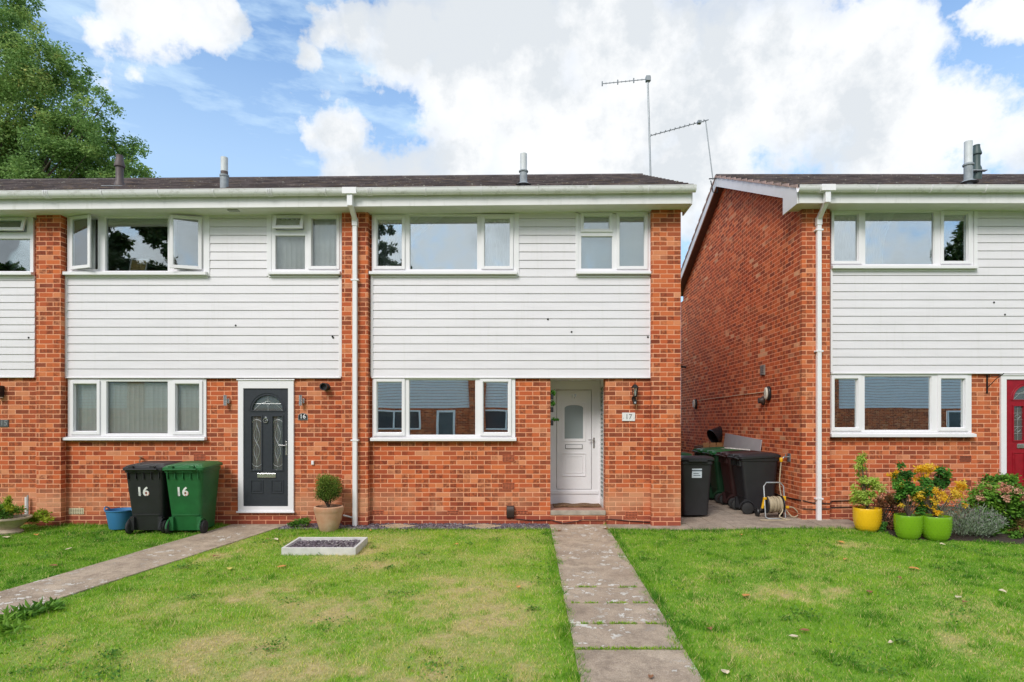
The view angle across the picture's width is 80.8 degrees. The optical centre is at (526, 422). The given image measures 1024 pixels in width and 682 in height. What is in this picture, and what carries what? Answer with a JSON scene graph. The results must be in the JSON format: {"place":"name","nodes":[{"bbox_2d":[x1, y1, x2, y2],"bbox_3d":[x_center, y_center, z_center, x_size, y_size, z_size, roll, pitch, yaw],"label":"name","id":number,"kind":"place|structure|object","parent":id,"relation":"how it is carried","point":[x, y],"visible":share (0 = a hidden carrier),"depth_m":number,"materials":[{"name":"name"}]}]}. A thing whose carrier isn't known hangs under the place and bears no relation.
{"place":"outdoors","nodes":[
{"label":"outdoors","id":0,"kind":"place"},
{"bbox_2d":[0,524,285,613],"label":"side path","id":1,"kind":"structure","parent":0,"point":[76,581],"depth_m":7.31,"materials":[{"name":"concrete"}]},
{"bbox_2d":[0,521,1023,681],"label":"lawn","id":2,"kind":"structure","parent":0,"point":[264,670],"depth_m":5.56,"materials":[{"name":"plant"}]},
{"bbox_2d":[0,514,32,534],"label":"stone urn","id":3,"kind":"object","parent":2,"relation":"on","point":[14,524],"visible":0.94,"depth_m":9.08,"materials":[{"name":"beige stone"}]},
{"bbox_2d":[0,495,28,518],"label":"bedding plant","id":4,"kind":"object","parent":3,"relation":"in","point":[8,508],"visible":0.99,"depth_m":9.09,"materials":[{"name":"green plant"}]},
{"bbox_2d":[0,596,67,636],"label":"dandelion patch","id":5,"kind":"object","parent":2,"relation":"on","point":[7,617],"visible":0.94,"depth_m":5.63,"materials":[{"name":"green plant"}]},
{"bbox_2d":[24,508,55,524],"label":"weed","id":6,"kind":"object","parent":2,"relation":"on","point":[43,515],"visible":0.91,"depth_m":9.42,"materials":[{"name":"green plant"}]},
{"bbox_2d":[104,506,131,529],"bbox_3d":[-6.367,1.491,9.450,0.424,0.341,0.424,0,0,-40],"label":"garden tub","id":7,"kind":"object","parent":2,"relation":"on","point":[117,518],"visible":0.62,"depth_m":9.30,"materials":[{"name":"blue plastic"}]},
{"bbox_2d":[123,461,182,533],"bbox_3d":[-5.752,1.148,9.321,0.610,1.077,0.818,0,0,-5],"label":"wheelie bin","id":8,"kind":"object","parent":2,"relation":"on","point":[149,495],"visible":0.91,"depth_m":9.06,"materials":[{"name":"plastic"}]},
{"bbox_2d":[162,461,222,533],"bbox_3d":[-5.151,1.148,9.311,0.610,1.077,0.818,0,0,-4],"label":"wheelie bin","id":9,"kind":"object","parent":2,"relation":"on","point":[192,488],"visible":1,"depth_m":9.07,"materials":[{"name":"plastic"}]},
{"bbox_2d":[281,537,367,554],"bbox_3d":[-2.723,1.693,8.195,0.975,0.145,0.610,0,0,0],"label":"raised bed","id":10,"kind":"object","parent":2,"relation":"on","point":[287,548],"visible":0.65,"depth_m":7.89,"materials":[{"name":"grey concrete"}]},
{"bbox_2d":[290,539,359,546],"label":"slate chippings","id":11,"kind":"object","parent":10,"relation":"in","point":[329,543],"visible":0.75,"depth_m":8.26,"materials":[{"name":"grey gravel"}]},
{"bbox_2d":[314,504,343,531],"bbox_3d":[-3.065,1.493,9.350,0.444,0.385,0.444,0,0,0],"label":"plant pot","id":12,"kind":"object","parent":2,"relation":"on","point":[328,519],"visible":0.98,"depth_m":9.20,"materials":[{"name":"ceramic"}]},
{"bbox_2d":[313,473,343,507],"bbox_3d":[-3.075,1.068,9.347,0.438,0.564,0.429,0,0,0],"label":"topiary bush","id":13,"kind":"object","parent":12,"relation":"on","point":[329,492],"visible":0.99,"depth_m":9.27,"materials":[{"name":"green plant"}]},
{"bbox_2d":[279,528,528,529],"bbox_3d":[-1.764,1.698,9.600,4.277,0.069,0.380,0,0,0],"label":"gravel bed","id":14,"kind":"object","parent":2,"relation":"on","point":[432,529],"visible":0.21,"depth_m":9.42,"materials":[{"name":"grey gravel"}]},
{"bbox_2d":[279,523,549,529],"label":"slate chippings","id":15,"kind":"object","parent":14,"relation":"on","point":[445,525],"visible":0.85,"depth_m":9.56,"materials":[{"name":"grey gravel"}]},
{"bbox_2d":[287,516,310,526],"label":"weed","id":16,"kind":"object","parent":15,"relation":"on","point":[299,521],"visible":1,"depth_m":9.47,"materials":[{"name":"green plant"}]},
{"bbox_2d":[379,524,414,528],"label":"stepping slab","id":17,"kind":"structure","parent":15,"relation":"on","point":[397,525],"depth_m":9.59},
{"bbox_2d":[465,524,501,528],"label":"stepping slab","id":18,"kind":"structure","parent":15,"relation":"on","point":[482,526],"depth_m":9.59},
{"bbox_2d":[0,527,1023,681],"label":"clover","id":19,"kind":"object","parent":2,"relation":"on","point":[435,664],"visible":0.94,"depth_m":5.62,"materials":[{"name":"green plant"}]},
{"bbox_2d":[852,506,881,531],"bbox_3d":[5.133,1.461,9.052,0.401,0.353,0.399,0,0,0],"label":"plant pot","id":20,"kind":"object","parent":2,"relation":"on","point":[869,518],"visible":0.95,"depth_m":8.91,"materials":[{"name":"yellow plastic"}]},
{"bbox_2d":[849,451,887,508],"bbox_3d":[5.112,0.877,9.062,0.592,0.890,0.410,0,0,0],"label":"potted plant","id":21,"kind":"object","parent":20,"relation":"on","point":[863,494],"visible":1,"depth_m":9.00,"materials":[{"name":"green plant"}]},
{"bbox_2d":[893,513,922,539],"bbox_3d":[5.427,1.485,8.545,0.367,0.348,0.366,0,0,0],"label":"plant pot","id":22,"kind":"object","parent":2,"relation":"on","point":[906,527],"visible":1,"depth_m":8.41,"materials":[{"name":"plastic"}]},
{"bbox_2d":[886,461,934,515],"bbox_3d":[5.472,0.946,8.538,0.685,0.810,0.439,0,0,0],"label":"rose bush","id":23,"kind":"object","parent":22,"relation":"on","point":[904,490],"visible":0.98,"depth_m":8.49,"materials":[{"name":"green plant"}]},
{"bbox_2d":[885,519,1023,543],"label":"flower bed","id":24,"kind":"object","parent":2,"relation":"on","point":[1004,538],"visible":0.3,"depth_m":8.60,"materials":[{"name":"soil"}]},
{"bbox_2d":[877,521,887,531],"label":"heuchera plant","id":25,"kind":"object","parent":24,"relation":"on","point":[884,524],"visible":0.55,"depth_m":8.96,"materials":[{"name":"green plant"}]},
{"bbox_2d":[871,490,907,529],"bbox_3d":[5.550,1.352,9.181,0.505,0.680,0.594,0,0,30],"label":"bronze shrub","id":26,"kind":"object","parent":24,"relation":"on","point":[888,499],"visible":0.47,"depth_m":9.11,"materials":[{"name":"brown plant"}]},
{"bbox_2d":[922,514,952,541],"bbox_3d":[5.776,1.489,8.484,0.401,0.344,0.399,0,0,0],"label":"plant pot","id":27,"kind":"object","parent":24,"relation":"on","point":[939,529],"visible":0.87,"depth_m":8.34,"materials":[{"name":"plastic"}]},
{"bbox_2d":[909,478,968,516],"bbox_3d":[5.825,1.068,8.482,0.842,0.577,0.338,0,0,0],"label":"golden acer","id":28,"kind":"object","parent":27,"relation":"on","point":[956,493],"visible":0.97,"depth_m":8.45,"materials":[{"name":"yellow plant"}]},
{"bbox_2d":[924,499,1011,537],"bbox_3d":[6.352,1.383,8.675,1.246,0.567,1.031,0,0,0],"label":"lavender bush","id":29,"kind":"object","parent":24,"relation":"on","point":[961,526],"visible":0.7,"depth_m":8.53,"materials":[{"name":"grey plant"}]},
{"bbox_2d":[954,479,1023,535],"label":"hydrangea bush","id":30,"kind":"object","parent":24,"relation":"on","point":[1011,503],"visible":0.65,"depth_m":8.78,"materials":[{"name":"green plant"}]},
{"bbox_2d":[975,472,1021,494],"bbox_3d":[7.524,1.203,9.465,0.840,0.843,0.462,0,0,0],"label":"leafy shrub","id":31,"kind":"object","parent":24,"relation":"on","point":[996,479],"visible":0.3,"depth_m":9.34,"materials":[{"name":"green plant"}]},
{"bbox_2d":[1007,517,1023,538],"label":"leafy shrub","id":32,"kind":"object","parent":24,"relation":"on","point":[1017,533],"visible":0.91,"depth_m":8.58,"materials":[{"name":"green plant"}]},
{"bbox_2d":[0,0,1023,301],"label":"sky","id":33,"kind":"structure","parent":0,"point":[274,88],"materials":[{"name":"blue"}]},
{"bbox_2d":[553,503,600,506],"bbox_3d":[0.866,1.415,10.285,0.795,0.033,0.330,0,0,0],"label":"doormat","id":34,"kind":"object","parent":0,"point":[576,505],"visible":1,"depth_m":10.20,"materials":[{"name":"brown"}]},
{"bbox_2d":[550,524,703,681],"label":"front path","id":35,"kind":"structure","parent":0,"point":[588,553],"depth_m":5.66,"materials":[{"name":"concrete"}]},
{"bbox_2d":[571,585,679,650],"bbox_3d":[0.825,1.822,5.718,0.875,0.133,1.724,0,0,0],"label":"joint weed","id":36,"kind":"object","parent":35,"relation":"on","point":[614,647],"visible":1,"depth_m":4.94,"materials":[{"name":"green plant"}]},
{"bbox_2d":[606,499,854,529],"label":"passage paving","id":37,"kind":"structure","parent":0,"point":[719,516],"depth_m":9.77,"materials":[{"name":"grey concrete"}]},
{"bbox_2d":[681,455,713,514],"bbox_3d":[2.938,1.118,10.679,0.610,1.077,0.818,0,0,0],"label":"wheelie bin","id":38,"kind":"object","parent":37,"relation":"on","point":[695,478],"visible":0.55,"depth_m":10.37,"materials":[{"name":"plastic"}]},
{"bbox_2d":[692,447,724,487],"bbox_3d":[4.045,1.073,12.990,0.818,1.077,0.610,0,0,1],"label":"wheelie bin","id":39,"kind":"object","parent":37,"relation":"on","point":[698,451],"visible":0.13,"depth_m":12.82,"materials":[{"name":"plastic"}]},
{"bbox_2d":[702,448,735,502],"bbox_3d":[4.045,1.073,12.210,0.818,1.077,0.610,0,0,-2],"label":"wheelie bin","id":40,"kind":"object","parent":37,"relation":"on","point":[717,487],"visible":0.38,"depth_m":11.99,"materials":[{"name":"plastic"}]},
{"bbox_2d":[694,442,723,454],"bbox_3d":[4.346,1.054,14.101,0.630,1.187,0.678,0,0,0],"label":"cardboard box","id":41,"kind":"object","parent":40,"relation":"on","point":[704,445],"visible":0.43,"depth_m":13.78,"materials":[{"name":"brown cardboard"}]},
{"bbox_2d":[707,426,722,442],"bbox_3d":[4.467,0.309,14.012,0.454,0.458,0.413,0,0,0],"label":"bucket","id":42,"kind":"object","parent":41,"relation":"on","point":[714,435],"visible":0.67,"depth_m":13.97,"materials":[{"name":"black plastic"}]},
{"bbox_2d":[715,450,760,508],"bbox_3d":[4.075,1.073,11.470,0.818,1.077,0.610,0,0,0],"label":"wheelie bin","id":43,"kind":"object","parent":37,"relation":"on","point":[728,495],"visible":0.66,"depth_m":11.35,"materials":[{"name":"plastic"}]},
{"bbox_2d":[727,452,780,514],"bbox_3d":[4.075,1.073,10.770,0.818,1.077,0.610,0,0,0],"label":"wheelie bin","id":44,"kind":"object","parent":37,"relation":"on","point":[754,472],"visible":0.98,"depth_m":10.53,"materials":[{"name":"plastic"}]},
{"bbox_2d":[723,433,761,450],"bbox_3d":[4.452,0.757,12.590,0.155,1.020,2.100,0,0,0],"label":"plasterboard sheet","id":45,"kind":"object","parent":44,"relation":"on","point":[736,441],"visible":0.36,"depth_m":12.53,"materials":[{"name":"grey"}]},
{"bbox_2d":[755,462,797,520],"bbox_3d":[4.190,1.140,10.072,0.738,0.940,0.584,0,0,0],"label":"hose reel","id":46,"kind":"object","parent":37,"relation":"on","point":[773,504],"visible":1,"depth_m":10.00,"materials":[{"name":"metal"}]},
{"bbox_2d":[725,447,749,450],"bbox_3d":[4.020,0.507,11.450,0.440,0.062,0.180,0,0,-14],"label":"newspaper","id":47,"kind":"object","parent":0,"point":[737,448],"visible":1,"depth_m":11.37,"materials":[{"name":"paper"}]},
{"bbox_2d":[913,463,952,512],"bbox_3d":[6.106,0.988,9.006,0.681,0.780,0.377,0,0,0],"label":"golden shrub","id":48,"kind":"object","parent":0,"point":[941,478],"visible":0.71,"depth_m":8.94,"materials":[{"name":"yellow plant"}]},
{"bbox_3d":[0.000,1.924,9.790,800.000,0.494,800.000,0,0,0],"label":"ground","id":49,"kind":"structure","parent":0,"visible":0},
{"bbox_2d":[0,0,160,178],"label":"tall tree","id":50,"kind":"object","parent":49,"relation":"on","point":[53,128],"visible":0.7,"depth_m":22.21,"materials":[{"name":"green plant"}]},
{"bbox_2d":[0,177,178,524],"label":"terraced house","id":51,"kind":"structure","parent":49,"relation":"on","point":[18,359],"depth_m":9.79,"materials":[{"name":"red brick"}]},
{"bbox_2d":[0,385,3,397],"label":"wall light","id":52,"kind":"object","parent":51,"relation":"attached to","point":[1,391],"visible":1,"depth_m":9.74,"materials":[{"name":"black plastic"}]},
{"bbox_2d":[0,420,8,426],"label":"house number","id":53,"kind":"object","parent":51,"relation":"attached to","point":[4,423],"visible":1,"depth_m":9.78,"materials":[{"name":"grey stone"}]},
{"bbox_2d":[0,221,26,231],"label":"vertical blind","id":54,"kind":"object","parent":51,"relation":"attached to","point":[25,229],"visible":0.02,"depth_m":10.00,"materials":[{"name":"fabric"}]},
{"bbox_2d":[0,217,35,275],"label":"window","id":55,"kind":"structure","parent":51,"relation":"in","point":[17,249],"depth_m":9.78,"materials":[{"name":"white plastic"}]},
{"bbox_2d":[22,154,401,525],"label":"terraced house","id":56,"kind":"structure","parent":49,"relation":"on","point":[214,303],"depth_m":9.76,"materials":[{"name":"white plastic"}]},
{"bbox_2d":[84,220,95,268],"bbox_3d":[-7.327,-2.940,9.949,0.446,0.931,0.038,0,0,0],"label":"curtain","id":57,"kind":"object","parent":56,"relation":"hanging from","point":[93,244],"visible":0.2,"depth_m":9.94,"materials":[{"name":"grey fabric"}]},
{"bbox_2d":[62,379,206,439],"bbox_3d":[-6.340,-0.208,9.768,2.307,0.998,0.145,0,0,0],"label":"window","id":58,"kind":"structure","parent":56,"relation":"in","point":[102,384],"depth_m":9.77,"materials":[{"name":"white plastic"}]},
{"bbox_2d":[62,214,207,275],"bbox_3d":[-6.310,-2.872,9.710,2.304,0.991,0.229,0,0,0],"label":"window","id":59,"kind":"structure","parent":56,"relation":"in","point":[78,227],"depth_m":9.71,"materials":[{"name":"white plastic"}]},
{"bbox_2d":[77,383,198,432],"bbox_3d":[-6.393,-0.241,9.880,2.238,0.904,0.050,0,0,0],"label":"vertical blind","id":60,"kind":"object","parent":56,"relation":"attached to","point":[138,407],"visible":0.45,"depth_m":9.88,"materials":[{"name":"fabric"}]},
{"bbox_2d":[129,259,148,270],"bbox_3d":[-6.366,-2.583,9.887,0.283,0.220,0.075,0,0,0],"label":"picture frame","id":61,"kind":"object","parent":56,"relation":"on","point":[138,264],"visible":0.87,"depth_m":9.88,"materials":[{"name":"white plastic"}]},
{"bbox_2d":[223,395,229,405],"bbox_3d":[-4.847,-0.354,9.739,0.077,0.170,0.101,0,0,0],"label":"wall light","id":62,"kind":"object","parent":56,"relation":"attached to","point":[226,401],"visible":1,"depth_m":9.70,"materials":[{"name":"silver metal"}]},
{"bbox_2d":[236,379,294,512],"bbox_3d":[-4.222,0.382,9.778,0.940,2.169,0.124,0,0,0],"label":"door","id":63,"kind":"structure","parent":56,"relation":"in","point":[267,489],"depth_m":9.77,"materials":[{"name":"grey plastic"}]},
{"bbox_2d":[299,395,304,405],"bbox_3d":[-3.628,-0.354,9.739,0.077,0.170,0.101,0,0,0],"label":"wall light","id":64,"kind":"object","parent":56,"relation":"attached to","point":[301,401],"visible":1,"depth_m":9.70,"materials":[{"name":"silver metal"}]},
{"bbox_2d":[298,413,307,419],"bbox_3d":[-3.630,-0.093,9.781,0.156,0.113,0.016,0,0,0],"label":"house number","id":65,"kind":"object","parent":56,"relation":"attached to","point":[302,416],"visible":1,"depth_m":9.78,"materials":[{"name":"black plastic"}]},
{"bbox_2d":[268,215,340,274],"bbox_3d":[-3.580,-2.877,9.741,1.162,0.981,0.168,0,0,0],"label":"window","id":66,"kind":"structure","parent":56,"relation":"in","point":[307,220],"depth_m":9.73,"materials":[{"name":"white plastic"}]},
{"bbox_2d":[277,219,335,268],"bbox_3d":[-3.619,-2.934,9.870,1.090,0.893,0.061,0,0,0],"label":"vertical blind","id":67,"kind":"object","parent":56,"relation":"attached to","point":[290,252],"visible":0.55,"depth_m":9.87,"materials":[{"name":"fabric"}]},
{"bbox_2d":[319,383,329,390],"bbox_3d":[-3.249,-0.573,9.715,0.124,0.124,0.150,0,0,0],"label":"boiler flue","id":68,"kind":"object","parent":56,"relation":"attached to","point":[324,386],"visible":1,"depth_m":9.69,"materials":[{"name":"black plastic"}]},
{"bbox_2d":[342,152,696,525],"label":"terraced house","id":69,"kind":"structure","parent":49,"relation":"on","point":[461,360],"depth_m":9.76,"materials":[{"name":"red brick"}]},
{"bbox_2d":[378,217,442,265],"bbox_3d":[-1.912,-2.953,9.939,1.246,0.963,0.038,0,0,0],"label":"curtain","id":70,"kind":"object","parent":69,"relation":"hanging from","point":[389,242],"visible":0.54,"depth_m":9.94,"materials":[{"name":"white fabric"}]},
{"bbox_2d":[369,214,516,274],"bbox_3d":[-1.339,-2.882,9.752,2.387,0.991,0.145,0,0,0],"label":"window","id":71,"kind":"structure","parent":69,"relation":"in","point":[405,269],"depth_m":9.73,"materials":[{"name":"white plastic"}]},
{"bbox_2d":[370,378,515,440],"bbox_3d":[-1.336,-0.208,9.768,2.359,1.019,0.145,0,0,0],"label":"window","id":72,"kind":"structure","parent":69,"relation":"in","point":[403,409],"depth_m":9.81,"materials":[{"name":"white plastic"}]},
{"bbox_2d":[485,220,509,265],"bbox_3d":[-0.443,-2.953,9.939,0.530,0.962,0.038,0,0,0],"label":"curtain","id":73,"kind":"object","parent":69,"relation":"hanging from","point":[497,234],"visible":0.59,"depth_m":9.94,"materials":[{"name":"white fabric"}]},
{"bbox_2d":[506,506,513,517],"bbox_3d":[-0.255,1.458,9.747,0.124,0.210,0.084,0,0,0],"label":"vent cowl","id":74,"kind":"object","parent":69,"relation":"attached to","point":[509,511],"visible":1,"depth_m":9.71,"materials":[{"name":"brown plastic"}]},
{"bbox_2d":[550,390,558,424],"bbox_3d":[0.464,-0.245,9.852,0.176,0.595,0.140,0,0,0],"label":"wall planter","id":75,"kind":"object","parent":69,"relation":"attached to","point":[552,403],"visible":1,"depth_m":9.81,"materials":[{"name":"black plastic"}]},
{"bbox_2d":[550,381,599,503],"bbox_3d":[0.844,0.354,10.536,0.894,2.154,0.128,0,0,0],"label":"door","id":76,"kind":"structure","parent":69,"relation":"in","point":[578,402],"depth_m":10.54,"materials":[{"name":"white plastic"}]},
{"bbox_2d":[516,519,649,523],"bbox_3d":[0.927,1.604,9.755,2.188,0.076,0.055,0,0,0],"label":"cable","id":77,"kind":"object","parent":69,"relation":"attached to","point":[580,520],"visible":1,"depth_m":9.77,"materials":[{"name":"black plastic"}]},
{"bbox_2d":[581,217,643,268],"bbox_3d":[1.444,-2.947,9.893,1.139,0.917,0.005,0,0,0],"label":"roller blind","id":78,"kind":"object","parent":69,"relation":"attached to","point":[596,252],"depth_m":9.89,"materials":[{"name":"white fabric"}]},
{"bbox_2d":[576,212,650,274],"bbox_3d":[1.422,-2.895,9.752,1.225,1.007,0.145,0,0,0],"label":"window","id":79,"kind":"structure","parent":69,"relation":"in","point":[613,231],"depth_m":9.74,"materials":[{"name":"white plastic"}]},
{"bbox_2d":[602,75,650,175],"bbox_3d":[2.152,-5.781,12.919,1.208,3.497,0.202,0,0,30],"label":"tv aerial","id":80,"kind":"object","parent":69,"relation":"attached to","point":[647,79],"visible":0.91,"depth_m":12.68,"materials":[{"name":"grey metal"}]},
{"bbox_2d":[622,413,634,420],"bbox_3d":[1.666,-0.088,9.780,0.210,0.136,0.019,0,0,0],"label":"house number","id":81,"kind":"object","parent":69,"relation":"attached to","point":[628,416],"visible":1,"depth_m":9.77,"materials":[{"name":"white plastic"}]},
{"bbox_2d":[631,384,638,403],"bbox_3d":[1.752,-0.469,9.705,0.124,0.360,0.168,0,0,0],"label":"wall lantern","id":82,"kind":"object","parent":69,"relation":"attached to","point":[634,396],"depth_m":9.67,"materials":[{"name":"black metal"}]},
{"bbox_2d":[681,140,1023,520],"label":"terraced house","id":83,"kind":"structure","parent":49,"relation":"on","point":[908,345],"depth_m":10.02,"materials":[{"name":"red brick"}]},
{"bbox_2d":[650,119,717,192],"bbox_3d":[3.600,-6.049,13.678,1.532,1.682,0.140,0,0,1],"label":"tv aerial","id":84,"kind":"object","parent":83,"relation":"attached to","point":[699,122],"visible":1,"depth_m":13.68,"materials":[{"name":"black metal"}]},
{"bbox_2d":[693,399,696,408],"bbox_3d":[4.487,-0.485,15.995,0.094,0.270,0.170,0,0,0],"label":"bulkhead light","id":85,"kind":"object","parent":83,"relation":"attached to","point":[695,403],"visible":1,"depth_m":15.94,"materials":[{"name":"black plastic"}]},
{"bbox_2d":[704,392,761,399],"bbox_3d":[4.523,-0.578,13.592,0.011,0.018,4.390,0,0,0],"label":"cable","id":86,"kind":"object","parent":83,"relation":"attached to","point":[734,395],"visible":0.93,"depth_m":13.01,"materials":[{"name":"beige paint"}]},
{"bbox_2d":[758,396,764,404],"bbox_3d":[4.480,-0.414,11.459,0.110,0.182,0.130,0,0,0],"label":"overflow vent","id":87,"kind":"object","parent":83,"relation":"attached to","point":[761,400],"visible":0.95,"depth_m":11.42,"materials":[{"name":"grey plastic"}]},
{"bbox_2d":[760,365,764,374],"bbox_3d":[4.516,-0.997,11.489,0.035,0.190,0.180,0,0,0],"label":"louvre vent","id":88,"kind":"object","parent":83,"relation":"attached to","point":[762,369],"visible":1,"depth_m":11.46,"materials":[{"name":"white plastic"}]},
{"bbox_2d":[764,386,771,400],"bbox_3d":[4.487,-0.536,11.188,0.094,0.270,0.170,0,0,0],"label":"bulkhead light","id":89,"kind":"object","parent":83,"relation":"attached to","point":[767,393],"visible":1,"depth_m":11.13,"materials":[{"name":"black plastic"}]},
{"bbox_2d":[779,453,790,461],"bbox_3d":[4.447,0.609,10.350,0.175,0.145,0.100,0,0,0],"label":"garden tap","id":90,"kind":"object","parent":83,"relation":"attached to","point":[788,456],"visible":1,"depth_m":10.34,"materials":[{"name":"yellow plastic"}]},
{"bbox_2d":[834,213,894,263],"bbox_3d":[5.718,-3.111,10.209,1.095,0.933,0.038,0,0,0],"label":"curtain","id":91,"kind":"object","parent":83,"relation":"hanging from","point":[876,226],"visible":0.65,"depth_m":10.21,"materials":[{"name":"white fabric"}]},
{"bbox_2d":[803,506,945,510],"bbox_3d":[5.774,1.443,9.940,2.467,0.090,0.146,0,0,0],"label":"cable","id":92,"kind":"object","parent":83,"relation":"attached to","point":[842,507],"visible":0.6,"depth_m":10.00,"materials":[{"name":"black plastic"}]},
{"bbox_2d":[802,500,952,507],"bbox_3d":[6.188,1.349,9.940,3.299,0.149,0.146,0,0,0],"label":"cable","id":93,"kind":"object","parent":83,"relation":"attached to","point":[848,500],"visible":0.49,"depth_m":10.00,"materials":[{"name":"black plastic"}]},
{"bbox_2d":[830,374,976,436],"bbox_3d":[6.239,-0.282,9.997,2.394,1.053,0.145,0,0,0],"label":"window","id":94,"kind":"structure","parent":83,"relation":"in","point":[861,405],"depth_m":10.04,"materials":[{"name":"white plastic"}]},
{"bbox_2d":[830,211,978,268],"bbox_3d":[6.257,-3.027,9.982,2.401,0.977,0.145,0,0,0],"label":"window","id":95,"kind":"structure","parent":83,"relation":"in","point":[961,222],"depth_m":9.98,"materials":[{"name":"white plastic"}]},
{"bbox_2d":[986,373,1003,392],"bbox_3d":[7.682,-0.637,9.853,0.028,0.314,0.334,0,0,-2],"label":"basket bracket","id":96,"kind":"object","parent":83,"relation":"attached to","point":[987,376],"visible":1,"depth_m":10.00,"materials":[{"name":"black metal"}]},
{"bbox_2d":[1000,374,1023,487],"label":"door","id":97,"kind":"structure","parent":83,"relation":"in","point":[1011,450],"depth_m":10.00,"materials":[{"name":"red plastic"}]}
]}

